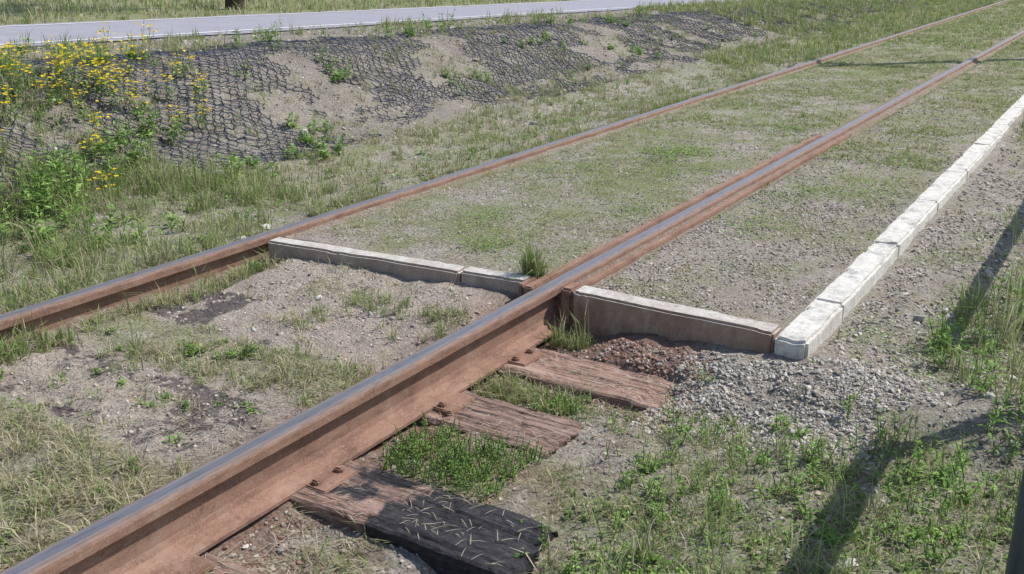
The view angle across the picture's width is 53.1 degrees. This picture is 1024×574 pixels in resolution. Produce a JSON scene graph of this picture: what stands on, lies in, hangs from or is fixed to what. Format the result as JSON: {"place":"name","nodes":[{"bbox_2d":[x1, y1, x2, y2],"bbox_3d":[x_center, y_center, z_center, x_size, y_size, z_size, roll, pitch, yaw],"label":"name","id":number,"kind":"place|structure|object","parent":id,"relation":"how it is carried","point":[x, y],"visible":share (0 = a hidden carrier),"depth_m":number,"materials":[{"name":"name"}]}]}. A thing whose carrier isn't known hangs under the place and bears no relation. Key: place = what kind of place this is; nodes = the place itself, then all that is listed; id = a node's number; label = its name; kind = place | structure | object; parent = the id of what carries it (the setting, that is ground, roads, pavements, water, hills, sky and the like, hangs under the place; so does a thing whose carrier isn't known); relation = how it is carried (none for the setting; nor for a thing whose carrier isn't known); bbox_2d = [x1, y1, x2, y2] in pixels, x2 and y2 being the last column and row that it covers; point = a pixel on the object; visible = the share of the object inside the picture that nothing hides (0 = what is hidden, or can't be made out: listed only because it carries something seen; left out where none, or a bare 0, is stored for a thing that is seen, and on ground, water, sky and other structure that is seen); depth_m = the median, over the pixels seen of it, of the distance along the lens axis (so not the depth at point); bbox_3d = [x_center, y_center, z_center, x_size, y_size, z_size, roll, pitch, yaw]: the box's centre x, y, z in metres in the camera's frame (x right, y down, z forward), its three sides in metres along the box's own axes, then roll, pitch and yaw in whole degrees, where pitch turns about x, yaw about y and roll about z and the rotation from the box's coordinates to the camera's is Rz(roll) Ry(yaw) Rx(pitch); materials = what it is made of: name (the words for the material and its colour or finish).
{"place":"outdoors","nodes":[
{"label":"outdoors","id":0,"kind":"place"},
{"bbox_2d":[0,0,751,47],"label":"road","id":1,"kind":"structure","parent":0,"point":[248,23],"depth_m":12.29,"materials":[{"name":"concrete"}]},
{"bbox_2d":[0,0,1023,573],"bbox_3d":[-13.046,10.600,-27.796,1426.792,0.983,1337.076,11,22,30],"label":"ground","id":2,"kind":"structure","parent":0,"point":[238,320],"depth_m":4.68,"materials":[{"name":"soil"}]},
{"bbox_2d":[0,12,211,198],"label":"yellow wildflowers","id":3,"kind":"object","parent":2,"relation":"on","point":[59,69],"visible":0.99,"depth_m":6.87,"materials":[{"name":"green plant"}]},
{"bbox_2d":[159,551,259,573],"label":"railway sleeper","id":4,"kind":"object","parent":2,"relation":"on","point":[195,564],"visible":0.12,"depth_m":2.66,"materials":[{"name":"brown wood"}]},
{"bbox_2d":[225,0,246,9],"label":"pine tree","id":5,"kind":"object","parent":2,"relation":"on","point":[231,4],"depth_m":15.12,"materials":[{"name":"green plant"}]},
{"bbox_2d":[268,237,530,293],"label":"cross kerb","id":6,"kind":"structure","parent":2,"relation":"on","point":[411,268],"depth_m":4.67,"materials":[{"name":"concrete"}]},
{"bbox_2d":[289,460,557,573],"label":"railway sleeper","id":7,"kind":"object","parent":2,"relation":"on","point":[383,516],"visible":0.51,"depth_m":2.87,"materials":[{"name":"brown wood"}]},
{"bbox_2d":[0,0,926,226],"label":"slope wire mesh","id":8,"kind":"object","parent":2,"relation":"on","point":[528,26],"visible":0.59,"depth_m":9.00,"materials":[{"name":"grey metal"}]},
{"bbox_2d":[415,390,584,458],"bbox_3d":[-1.015,0.318,4.106,2.866,0.197,0.294,11,22,30],"label":"railway sleeper","id":9,"kind":"object","parent":2,"relation":"on","point":[513,413],"visible":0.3,"depth_m":3.48,"materials":[{"name":"brown wood"}]},
{"bbox_2d":[0,0,1009,342],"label":"railway rail","id":10,"kind":"object","parent":2,"relation":"on","point":[52,312],"visible":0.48,"depth_m":4.81,"materials":[{"name":"metal"}]},
{"bbox_2d":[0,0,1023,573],"bbox_3d":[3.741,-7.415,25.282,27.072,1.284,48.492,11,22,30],"label":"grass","id":11,"kind":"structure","parent":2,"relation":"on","point":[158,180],"depth_m":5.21,"materials":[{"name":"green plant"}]},
{"bbox_2d":[0,8,1023,573],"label":"gravel","id":12,"kind":"structure","parent":2,"relation":"on","point":[862,368],"depth_m":4.04,"materials":[{"name":"grey gravel"}]},
{"bbox_2d":[0,1,1023,573],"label":"weeds","id":13,"kind":"object","parent":2,"relation":"on","point":[486,467],"visible":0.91,"depth_m":3.35,"materials":[{"name":"green plant"}]},
{"bbox_2d":[0,30,1023,573],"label":"railway rail","id":14,"kind":"object","parent":2,"relation":"on","point":[202,508],"visible":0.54,"depth_m":3.14,"materials":[{"name":"metal"}]},
{"bbox_2d":[492,347,677,412],"bbox_3d":[-0.698,0.199,4.460,3.004,0.197,0.276,11,22,30],"label":"railway sleeper","id":15,"kind":"object","parent":2,"relation":"on","point":[615,377],"visible":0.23,"depth_m":3.83,"materials":[{"name":"orange wood"}]},
{"bbox_2d":[560,282,781,352],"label":"cross kerb","id":16,"kind":"structure","parent":2,"relation":"on","point":[609,312],"depth_m":4.06,"materials":[{"name":"concrete"}]},
{"bbox_2d":[518,133,851,296],"bbox_3d":[1.315,-0.558,6.091,0.225,0.096,4.501,11,22,30],"label":"flangeway guard strip","id":17,"kind":"object","parent":2,"relation":"on","point":[529,285],"visible":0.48,"depth_m":5.29,"materials":[{"name":"metal"}]},
{"bbox_2d":[774,95,1023,359],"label":"track side kerb","id":18,"kind":"structure","parent":2,"relation":"on","point":[812,327],"depth_m":4.71,"materials":[{"name":"concrete"}]},
{"bbox_2d":[1005,468,1023,573],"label":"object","id":19,"kind":"object","parent":2,"relation":"on","point":[1015,562],"visible":1,"depth_m":2.42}
]}

